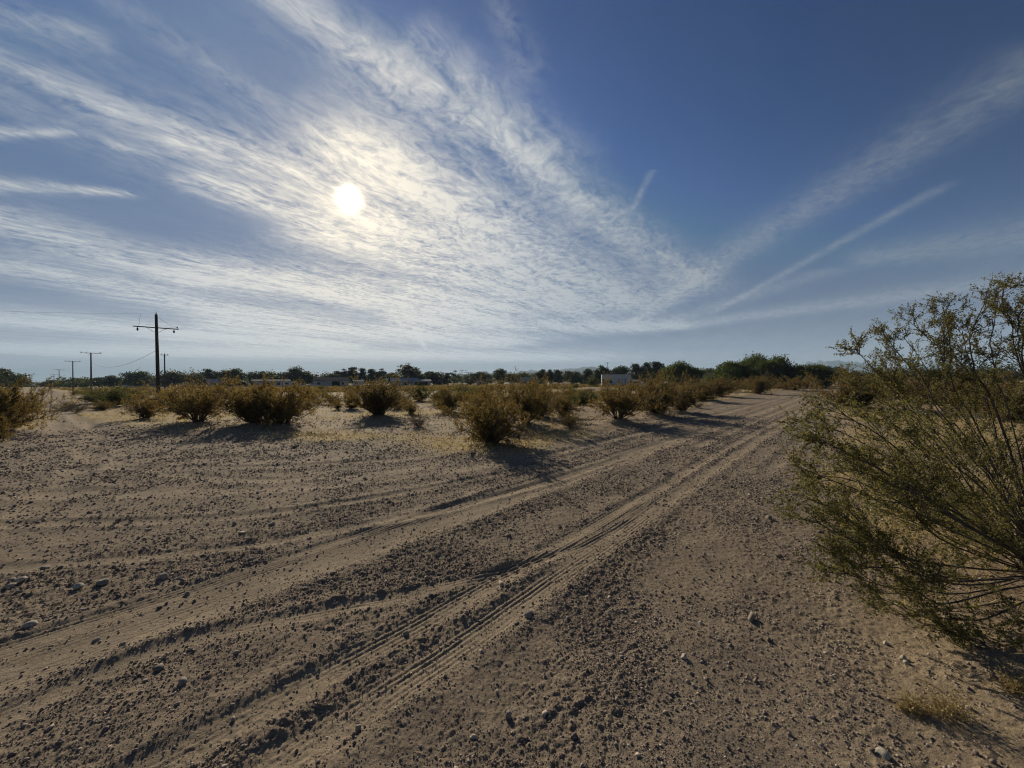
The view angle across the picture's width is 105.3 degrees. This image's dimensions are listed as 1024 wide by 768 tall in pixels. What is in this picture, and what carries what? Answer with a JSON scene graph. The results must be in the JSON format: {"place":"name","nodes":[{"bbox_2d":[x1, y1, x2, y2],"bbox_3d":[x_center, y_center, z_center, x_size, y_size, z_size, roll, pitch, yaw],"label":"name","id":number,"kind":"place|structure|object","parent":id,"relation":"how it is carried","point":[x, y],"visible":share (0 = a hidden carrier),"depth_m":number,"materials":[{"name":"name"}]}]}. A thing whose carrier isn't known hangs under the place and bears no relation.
{"place":"outdoors","nodes":[
{"label":"outdoors","id":0,"kind":"place"},
{"bbox_2d":[0,379,1023,767],"bbox_3d":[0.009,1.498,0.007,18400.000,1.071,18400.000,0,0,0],"label":"ground","id":1,"kind":"structure","parent":0,"point":[152,623],"depth_m":2.93,"materials":[{"name":"gravel"}]},
{"bbox_2d":[0,368,13,386],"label":"tree","id":2,"kind":"object","parent":1,"relation":"on","point":[3,380],"visible":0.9,"depth_m":140.39,"materials":[{"name":"green plant"}]},
{"bbox_2d":[0,413,22,443],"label":"desert bush","id":3,"kind":"object","parent":1,"relation":"on","point":[4,426],"visible":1,"depth_m":11.34,"materials":[{"name":"green plant"}]},
{"bbox_2d":[0,367,33,387],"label":"tree","id":4,"kind":"object","parent":1,"relation":"on","point":[9,374],"visible":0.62,"depth_m":149.56,"materials":[{"name":"green plant"}]},
{"bbox_2d":[5,386,46,414],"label":"desert bush","id":5,"kind":"object","parent":1,"relation":"on","point":[22,397],"visible":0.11,"depth_m":20.70,"materials":[{"name":"green plant"}]},
{"bbox_2d":[22,620,37,627],"bbox_3d":[-3.371,1.682,2.732,0.072,0.040,0.065,3,1,-30],"label":"stone","id":6,"kind":"object","parent":1,"relation":"on","point":[29,623],"visible":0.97,"depth_m":2.72,"materials":[{"name":"grey stone"}]},
{"bbox_2d":[0,373,83,429],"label":"desert bush","id":7,"kind":"object","parent":1,"relation":"on","point":[9,406],"visible":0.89,"depth_m":13.68,"materials":[{"name":"green plant"}]},
{"bbox_2d":[45,395,90,410],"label":"dead bush","id":8,"kind":"object","parent":1,"relation":"on","point":[56,408],"visible":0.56,"depth_m":25.94,"materials":[{"name":"brown plant"}]},
{"bbox_2d":[59,402,101,412],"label":"dead bush","id":9,"kind":"object","parent":1,"relation":"on","point":[77,409],"visible":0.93,"depth_m":23.59,"materials":[{"name":"brown plant"}]},
{"bbox_2d":[62,384,123,403],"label":"desert bush","id":10,"kind":"object","parent":1,"relation":"on","point":[86,399],"visible":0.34,"depth_m":32.91,"materials":[{"name":"green plant"}]},
{"bbox_2d":[88,352,101,388],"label":"utility pole","id":11,"kind":"object","parent":1,"relation":"on","point":[91,367],"visible":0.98,"depth_m":87.54,"materials":[{"name":"brown wood"}]},
{"bbox_2d":[85,399,117,409],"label":"bush","id":12,"kind":"object","parent":1,"relation":"on","point":[105,406],"visible":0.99,"depth_m":25.80,"materials":[{"name":"green plant"}]},
{"bbox_2d":[96,578,109,585],"bbox_3d":[-3.470,1.685,3.311,0.080,0.055,0.083,7,4,44],"label":"stone","id":13,"kind":"object","parent":1,"relation":"on","point":[104,581],"visible":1,"depth_m":3.29,"materials":[{"name":"grey stone"}]},
{"bbox_2d":[80,382,143,405],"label":"desert bush","id":14,"kind":"object","parent":1,"relation":"on","point":[116,396],"visible":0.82,"depth_m":29.15,"materials":[{"name":"green plant"}]},
{"bbox_2d":[100,375,124,386],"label":"tree","id":15,"kind":"object","parent":1,"relation":"on","point":[111,380],"visible":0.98,"depth_m":203.85,"materials":[{"name":"green plant"}]},
{"bbox_2d":[104,382,151,397],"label":"desert bush","id":16,"kind":"object","parent":1,"relation":"on","point":[119,388],"visible":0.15,"depth_m":38.05,"materials":[{"name":"green plant"}]},
{"bbox_2d":[118,370,154,387],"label":"tree","id":17,"kind":"object","parent":1,"relation":"on","point":[134,377],"visible":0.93,"depth_m":198.07,"materials":[{"name":"green plant"}]},
{"bbox_2d":[116,391,173,418],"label":"desert bush","id":18,"kind":"object","parent":1,"relation":"on","point":[144,411],"visible":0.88,"depth_m":18.49,"materials":[{"name":"green plant"}]},
{"bbox_2d":[133,313,178,394],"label":"utility pole","id":19,"kind":"object","parent":1,"relation":"on","point":[156,327],"visible":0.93,"depth_m":40.44,"materials":[{"name":"brown wood"}]},
{"bbox_2d":[152,371,188,385],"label":"tree","id":20,"kind":"object","parent":1,"relation":"on","point":[171,376],"visible":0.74,"depth_m":196.79,"materials":[{"name":"green plant"}]},
{"bbox_2d":[143,385,204,408],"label":"desert bush","id":21,"kind":"object","parent":1,"relation":"on","point":[170,394],"visible":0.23,"depth_m":25.82,"materials":[{"name":"green plant"}]},
{"bbox_2d":[133,369,231,421],"bbox_3d":[-13.215,0.487,15.863,3.532,2.226,3.396,0,0,35],"label":"desert bush","id":22,"kind":"object","parent":1,"relation":"on","point":[193,405],"visible":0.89,"depth_m":15.70,"materials":[{"name":"green plant"}]},
{"bbox_2d":[175,372,207,385],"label":"tree","id":23,"kind":"object","parent":1,"relation":"on","point":[192,375],"visible":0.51,"depth_m":202.84,"materials":[{"name":"green plant"}]},
{"bbox_2d":[199,369,217,384],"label":"tree","id":24,"kind":"object","parent":1,"relation":"on","point":[207,373],"visible":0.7,"depth_m":198.68,"materials":[{"name":"green plant"}]},
{"bbox_2d":[206,379,229,386],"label":"house","id":25,"kind":"structure","parent":1,"relation":"on","point":[212,382],"depth_m":186.76,"materials":[{"name":"metal"}]},
{"bbox_2d":[217,368,246,380],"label":"tree","id":26,"kind":"object","parent":1,"relation":"on","point":[234,373],"visible":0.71,"depth_m":192.06,"materials":[{"name":"green plant"}]},
{"bbox_2d":[223,378,249,386],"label":"tree","id":27,"kind":"object","parent":1,"relation":"on","point":[243,383],"visible":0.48,"depth_m":168.27,"materials":[{"name":"green plant"}]},
{"bbox_2d":[207,371,315,425],"bbox_3d":[-10.018,0.876,15.801,3.725,2.765,3.880,-1,0,-40],"label":"desert bush","id":28,"kind":"object","parent":1,"relation":"on","point":[245,413],"visible":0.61,"depth_m":14.69,"materials":[{"name":"green plant"}]},
{"bbox_2d":[247,370,284,383],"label":"tree","id":29,"kind":"object","parent":1,"relation":"on","point":[259,375],"visible":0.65,"depth_m":210.93,"materials":[{"name":"green plant"}]},
{"bbox_2d":[251,380,290,386],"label":"house","id":30,"kind":"structure","parent":1,"relation":"on","point":[277,382],"depth_m":169.28,"materials":[{"name":"metal"}]},
{"bbox_2d":[232,378,340,427],"bbox_3d":[-8.328,0.769,14.894,3.590,2.037,2.492,0,0,7],"label":"desert bush","id":31,"kind":"object","parent":1,"relation":"on","point":[283,408],"visible":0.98,"depth_m":14.46,"materials":[{"name":"green plant"}]},
{"bbox_2d":[277,365,305,383],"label":"tree","id":32,"kind":"object","parent":1,"relation":"on","point":[295,373],"visible":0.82,"depth_m":207.38,"materials":[{"name":"green plant"}]},
{"bbox_2d":[302,371,316,384],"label":"tree","id":33,"kind":"object","parent":1,"relation":"on","point":[308,378],"visible":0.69,"depth_m":212.25,"materials":[{"name":"green plant"}]},
{"bbox_2d":[297,386,322,403],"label":"desert bush","id":34,"kind":"object","parent":1,"relation":"on","point":[311,396],"visible":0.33,"depth_m":29.62,"materials":[{"name":"green plant"}]},
{"bbox_2d":[320,391,342,403],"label":"desert bush","id":35,"kind":"object","parent":1,"relation":"on","point":[332,397],"visible":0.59,"depth_m":30.92,"materials":[{"name":"green plant"}]},
{"bbox_2d":[313,377,349,386],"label":"house","id":36,"kind":"structure","parent":1,"relation":"on","point":[335,381],"depth_m":174.71,"materials":[{"name":"white"}]},
{"bbox_2d":[328,400,345,408],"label":"desert bush","id":37,"kind":"object","parent":1,"relation":"on","point":[339,406],"visible":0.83,"depth_m":25.08,"materials":[{"name":"green plant"}]},
{"bbox_2d":[334,387,361,408],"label":"desert bush","id":38,"kind":"object","parent":1,"relation":"on","point":[349,401],"visible":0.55,"depth_m":24.81,"materials":[{"name":"green plant"}]},
{"bbox_2d":[344,367,360,383],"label":"tree","id":39,"kind":"object","parent":1,"relation":"on","point":[350,372],"visible":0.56,"depth_m":233.25,"materials":[{"name":"green plant"}]},
{"bbox_2d":[357,368,368,380],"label":"tree","id":40,"kind":"object","parent":1,"relation":"on","point":[362,374],"visible":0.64,"depth_m":238.78,"materials":[{"name":"green plant"}]},
{"bbox_2d":[365,369,376,383],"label":"tree","id":41,"kind":"object","parent":1,"relation":"on","point":[371,372],"visible":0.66,"depth_m":238.57,"materials":[{"name":"green plant"}]},
{"bbox_2d":[338,371,417,414],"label":"desert bush","id":42,"kind":"object","parent":1,"relation":"on","point":[375,400],"visible":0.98,"depth_m":18.59,"materials":[{"name":"green plant"}]},
{"bbox_2d":[373,368,386,384],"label":"tree","id":43,"kind":"object","parent":1,"relation":"on","point":[380,373],"visible":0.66,"depth_m":238.36,"materials":[{"name":"green plant"}]},
{"bbox_2d":[390,392,417,408],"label":"bush","id":44,"kind":"object","parent":1,"relation":"on","point":[410,400],"visible":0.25,"depth_m":25.33,"materials":[{"name":"green plant"}]},
{"bbox_2d":[390,378,418,385],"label":"house","id":45,"kind":"structure","parent":1,"relation":"on","point":[403,381],"depth_m":186.51,"materials":[{"name":"metal"}]},
{"bbox_2d":[395,365,425,378],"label":"tree","id":46,"kind":"object","parent":1,"relation":"on","point":[403,371],"visible":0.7,"depth_m":198.06,"materials":[{"name":"green plant"}]},
{"bbox_2d":[401,399,423,413],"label":"desert bush","id":47,"kind":"object","parent":1,"relation":"on","point":[409,409],"visible":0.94,"depth_m":20.70,"materials":[{"name":"green plant"}]},
{"bbox_2d":[399,413,433,427],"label":"dead bush","id":48,"kind":"object","parent":1,"relation":"on","point":[416,421],"visible":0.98,"depth_m":14.75,"materials":[{"name":"brown plant"}]},
{"bbox_2d":[404,382,436,400],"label":"desert bush","id":49,"kind":"object","parent":1,"relation":"on","point":[418,392],"visible":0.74,"depth_m":34.36,"materials":[{"name":"green plant"}]},
{"bbox_2d":[412,379,430,385],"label":"carport","id":50,"kind":"object","parent":1,"relation":"on","point":[423,382],"visible":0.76,"depth_m":185.45,"materials":[{"name":"metal"}]},
{"bbox_2d":[423,371,446,385],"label":"tree","id":51,"kind":"object","parent":1,"relation":"on","point":[436,378],"visible":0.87,"depth_m":211.37,"materials":[{"name":"green plant"}]},
{"bbox_2d":[412,383,463,411],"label":"desert bush","id":52,"kind":"object","parent":1,"relation":"on","point":[449,400],"visible":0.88,"depth_m":21.70,"materials":[{"name":"green plant"}]},
{"bbox_2d":[446,370,460,384],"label":"tree","id":53,"kind":"object","parent":1,"relation":"on","point":[453,379],"visible":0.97,"depth_m":199.36,"materials":[{"name":"green plant"}]},
{"bbox_2d":[452,381,479,395],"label":"desert bush","id":54,"kind":"object","parent":1,"relation":"on","point":[459,389],"visible":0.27,"depth_m":39.23,"materials":[{"name":"green plant"}]},
{"bbox_2d":[468,371,495,383],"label":"tree","id":55,"kind":"object","parent":1,"relation":"on","point":[475,376],"visible":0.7,"depth_m":228.64,"materials":[{"name":"green plant"}]},
{"bbox_2d":[436,375,546,423],"bbox_3d":[-0.784,0.610,14.428,3.626,2.072,2.541,0,0,43],"label":"desert bush","id":56,"kind":"object","parent":1,"relation":"on","point":[479,399],"visible":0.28,"depth_m":14.42,"materials":[{"name":"green plant"}]},
{"bbox_2d":[438,374,558,449],"bbox_3d":[-0.478,0.920,10.298,2.835,2.336,2.287,0,0,44],"label":"desert bush","id":57,"kind":"object","parent":1,"relation":"on","point":[491,424],"visible":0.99,"depth_m":10.08,"materials":[{"name":"green plant"}]},
{"bbox_2d":[491,368,508,384],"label":"tree","id":58,"kind":"object","parent":1,"relation":"on","point":[497,373],"visible":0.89,"depth_m":208.06,"materials":[{"name":"green plant"}]},
{"bbox_2d":[504,373,520,383],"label":"tree","id":59,"kind":"object","parent":1,"relation":"on","point":[512,378],"visible":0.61,"depth_m":237.45,"materials":[{"name":"green plant"}]},
{"bbox_2d":[2,381,1023,394],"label":"scrub","id":60,"kind":"object","parent":1,"relation":"on","point":[336,388],"visible":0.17,"depth_m":99.85,"materials":[{"name":"green plant"}]},
{"bbox_2d":[6,360,1022,387],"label":"woods","id":61,"kind":"object","parent":1,"relation":"on","point":[82,382],"visible":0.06,"depth_m":212.38,"materials":[{"name":"green plant"}]},
{"bbox_2d":[15,386,1022,627],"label":"dry grass","id":62,"kind":"structure","parent":1,"relation":"on","point":[486,446],"depth_m":11.68,"materials":[{"name":"beige plant"}]},
{"bbox_2d":[497,366,571,422],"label":"desert bush","id":63,"kind":"object","parent":1,"relation":"on","point":[533,406],"visible":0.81,"depth_m":14.28,"materials":[{"name":"green plant"}]},
{"bbox_2d":[521,376,559,417],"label":"desert bush","id":64,"kind":"object","parent":1,"relation":"on","point":[545,408],"visible":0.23,"depth_m":17.66,"materials":[{"name":"green plant"}]},
{"bbox_2d":[534,369,550,383],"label":"tree","id":65,"kind":"object","parent":1,"relation":"on","point":[541,373],"visible":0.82,"depth_m":213.80,"materials":[{"name":"green plant"}]},
{"bbox_2d":[552,369,566,383],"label":"tree","id":66,"kind":"object","parent":1,"relation":"on","point":[558,377],"visible":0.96,"depth_m":213.80,"materials":[{"name":"green plant"}]},
{"bbox_2d":[555,387,577,399],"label":"bush","id":67,"kind":"object","parent":1,"relation":"on","point":[567,392],"visible":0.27,"depth_m":34.26,"materials":[{"name":"green plant"}]},
{"bbox_2d":[561,370,581,383],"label":"tree","id":68,"kind":"object","parent":1,"relation":"on","point":[568,374],"visible":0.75,"depth_m":222.97,"materials":[{"name":"green plant"}]},
{"bbox_2d":[546,388,597,416],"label":"desert bush","id":69,"kind":"object","parent":1,"relation":"on","point":[566,405],"visible":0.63,"depth_m":18.55,"materials":[{"name":"green plant"}]},
{"bbox_2d":[555,405,588,429],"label":"desert bush","id":70,"kind":"object","parent":1,"relation":"on","point":[567,421],"visible":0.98,"depth_m":13.82,"materials":[{"name":"green plant"}]},
{"bbox_2d":[572,375,586,383],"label":"tree","id":71,"kind":"object","parent":1,"relation":"on","point":[577,378],"visible":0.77,"depth_m":219.08,"materials":[{"name":"green plant"}]},
{"bbox_2d":[568,389,597,405],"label":"bush","id":72,"kind":"object","parent":1,"relation":"on","point":[583,398],"visible":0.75,"depth_m":27.89,"materials":[{"name":"green plant"}]},
{"bbox_2d":[580,368,592,383],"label":"tree","id":73,"kind":"object","parent":1,"relation":"on","point":[588,372],"visible":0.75,"depth_m":213.57,"materials":[{"name":"green plant"}]},
{"bbox_2d":[579,386,602,402],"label":"bush","id":74,"kind":"object","parent":1,"relation":"on","point":[593,394],"visible":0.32,"depth_m":30.73,"materials":[{"name":"green plant"}]},
{"bbox_2d":[583,375,601,385],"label":"desert bush","id":75,"kind":"object","parent":1,"relation":"on","point":[591,381],"visible":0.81,"depth_m":107.33,"materials":[{"name":"green plant"}]},
{"bbox_2d":[593,365,611,382],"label":"tree","id":76,"kind":"object","parent":1,"relation":"on","point":[600,370],"visible":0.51,"depth_m":199.12,"materials":[{"name":"green plant"}]},
{"bbox_2d":[601,374,630,385],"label":"box trailer","id":77,"kind":"object","parent":1,"relation":"on","point":[614,378],"visible":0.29,"depth_m":110.75,"materials":[{"name":"white paint"}]},
{"bbox_2d":[611,365,630,373],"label":"tree","id":78,"kind":"object","parent":1,"relation":"on","point":[623,370],"visible":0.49,"depth_m":202.31,"materials":[{"name":"green plant"}]},
{"bbox_2d":[586,371,665,418],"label":"desert bush","id":79,"kind":"object","parent":1,"relation":"on","point":[625,405],"visible":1,"depth_m":15.18,"materials":[{"name":"green plant"}]},
{"bbox_2d":[628,363,642,379],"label":"tree","id":80,"kind":"object","parent":1,"relation":"on","point":[634,369],"visible":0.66,"depth_m":178.47,"materials":[{"name":"green plant"}]},
{"bbox_2d":[637,362,652,381],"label":"tree","id":81,"kind":"object","parent":1,"relation":"on","point":[644,367],"visible":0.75,"depth_m":174.42,"materials":[{"name":"green plant"}]},
{"bbox_2d":[645,361,666,383],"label":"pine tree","id":82,"kind":"object","parent":1,"relation":"on","point":[655,367],"visible":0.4,"depth_m":178.40,"materials":[{"name":"green plant"}]},
{"bbox_2d":[617,367,706,416],"bbox_3d":[7.289,0.665,18.114,3.907,2.935,3.751,0,0,-7],"label":"desert bush","id":83,"kind":"object","parent":1,"relation":"on","point":[666,399],"visible":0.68,"depth_m":18.10,"materials":[{"name":"green plant"}]},
{"bbox_2d":[658,360,706,384],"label":"mesquite tree","id":84,"kind":"object","parent":1,"relation":"on","point":[693,372],"visible":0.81,"depth_m":117.20,"materials":[{"name":"green plant"}]},
{"bbox_2d":[655,376,709,410],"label":"desert bush","id":85,"kind":"object","parent":1,"relation":"on","point":[689,395],"visible":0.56,"depth_m":20.18,"materials":[{"name":"green plant"}]},
{"bbox_2d":[680,374,735,399],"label":"desert bush","id":86,"kind":"object","parent":1,"relation":"on","point":[707,388],"visible":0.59,"depth_m":31.47,"materials":[{"name":"green plant"}]},
{"bbox_2d":[702,372,748,395],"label":"desert bush","id":87,"kind":"object","parent":1,"relation":"on","point":[721,389],"visible":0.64,"depth_m":39.69,"materials":[{"name":"green plant"}]},
{"bbox_2d":[700,359,762,385],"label":"mesquite tree","id":88,"kind":"object","parent":1,"relation":"on","point":[732,369],"visible":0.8,"depth_m":89.77,"materials":[{"name":"green plant"}]},
{"bbox_2d":[719,377,750,390],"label":"desert bush","id":89,"kind":"object","parent":1,"relation":"on","point":[736,384],"visible":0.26,"depth_m":57.32,"materials":[{"name":"green plant"}]},
{"bbox_2d":[744,371,777,394],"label":"desert bush","id":90,"kind":"object","parent":1,"relation":"on","point":[760,387],"visible":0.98,"depth_m":46.48,"materials":[{"name":"green plant"}]},
{"bbox_2d":[738,351,797,385],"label":"mesquite tree","id":91,"kind":"object","parent":1,"relation":"on","point":[774,366],"visible":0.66,"depth_m":90.38,"materials":[{"name":"green plant"}]},
{"bbox_2d":[768,374,818,390],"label":"desert bush","id":92,"kind":"object","parent":1,"relation":"on","point":[790,385],"visible":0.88,"depth_m":62.10,"materials":[{"name":"green plant"}]},
{"bbox_2d":[782,362,839,387],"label":"mesquite tree","id":93,"kind":"object","parent":1,"relation":"on","point":[796,371],"visible":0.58,"depth_m":85.67,"materials":[{"name":"green plant"}]},
{"bbox_2d":[636,519,1023,739],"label":"leaf litter","id":94,"kind":"object","parent":1,"relation":"on","point":[949,596],"visible":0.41,"depth_m":3.05,"materials":[{"name":"brown plant"}]},
{"bbox_2d":[789,361,944,409],"bbox_3d":[19.015,0.451,22.002,5.779,3.580,6.019,0,0,24],"label":"desert bush","id":95,"kind":"object","parent":1,"relation":"on","point":[868,397],"visible":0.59,"depth_m":22.22,"materials":[{"name":"green plant"}]},
{"bbox_2d":[875,747,890,759],"bbox_3d":[1.676,1.670,1.764,0.051,0.040,0.049,-5,2,43],"label":"stone","id":96,"kind":"object","parent":1,"relation":"on","point":[882,752],"visible":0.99,"depth_m":1.76,"materials":[{"name":"beige stone"}]},
{"bbox_2d":[762,272,1023,652],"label":"creosote bush","id":97,"kind":"object","parent":1,"relation":"on","point":[998,534],"visible":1,"depth_m":2.94,"materials":[{"name":"green plant"}]},
{"bbox_2d":[883,686,939,724],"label":"dry weed","id":98,"kind":"object","parent":1,"relation":"on","point":[914,708],"visible":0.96,"depth_m":1.99,"materials":[{"name":"beige plant"}]},
{"bbox_2d":[881,371,966,399],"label":"desert bush","id":99,"kind":"object","parent":1,"relation":"on","point":[917,383],"visible":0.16,"depth_m":29.12,"materials":[{"name":"green plant"}]},
{"bbox_2d":[898,678,994,735],"bbox_3d":[2.182,1.632,1.964,0.357,0.229,0.278,0,0,0],"label":"dry weed","id":100,"kind":"object","parent":1,"relation":"on","point":[954,707],"visible":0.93,"depth_m":1.95,"materials":[{"name":"beige plant"}]},
{"bbox_2d":[884,367,1023,420],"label":"desert bush","id":101,"kind":"object","parent":1,"relation":"on","point":[1020,403],"visible":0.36,"depth_m":15.32,"materials":[{"name":"green plant"}]},
{"bbox_2d":[910,368,1023,407],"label":"desert bush","id":102,"kind":"object","parent":1,"relation":"on","point":[998,376],"visible":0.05,"depth_m":21.77,"materials":[{"name":"green plant"}]},
{"bbox_2d":[941,596,1011,608],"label":"fallen twig","id":103,"kind":"object","parent":1,"relation":"on","point":[1009,597],"visible":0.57,"depth_m":2.90,"materials":[{"name":"brown wood"}]},
{"bbox_2d":[985,660,1023,698],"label":"dry weed","id":104,"kind":"object","parent":1,"relation":"on","point":[1017,686],"visible":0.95,"depth_m":2.11,"materials":[{"name":"beige plant"}]},
{"bbox_2d":[0,0,1023,382],"label":"sky","id":105,"kind":"structure","parent":0,"point":[321,186],"materials":[{"name":"blue"}]},
{"bbox_2d":[459,360,988,382],"bbox_3d":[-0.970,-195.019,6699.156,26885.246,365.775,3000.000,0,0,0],"label":"mountains","id":106,"kind":"structure","parent":0,"point":[837,363],"depth_m":6381.56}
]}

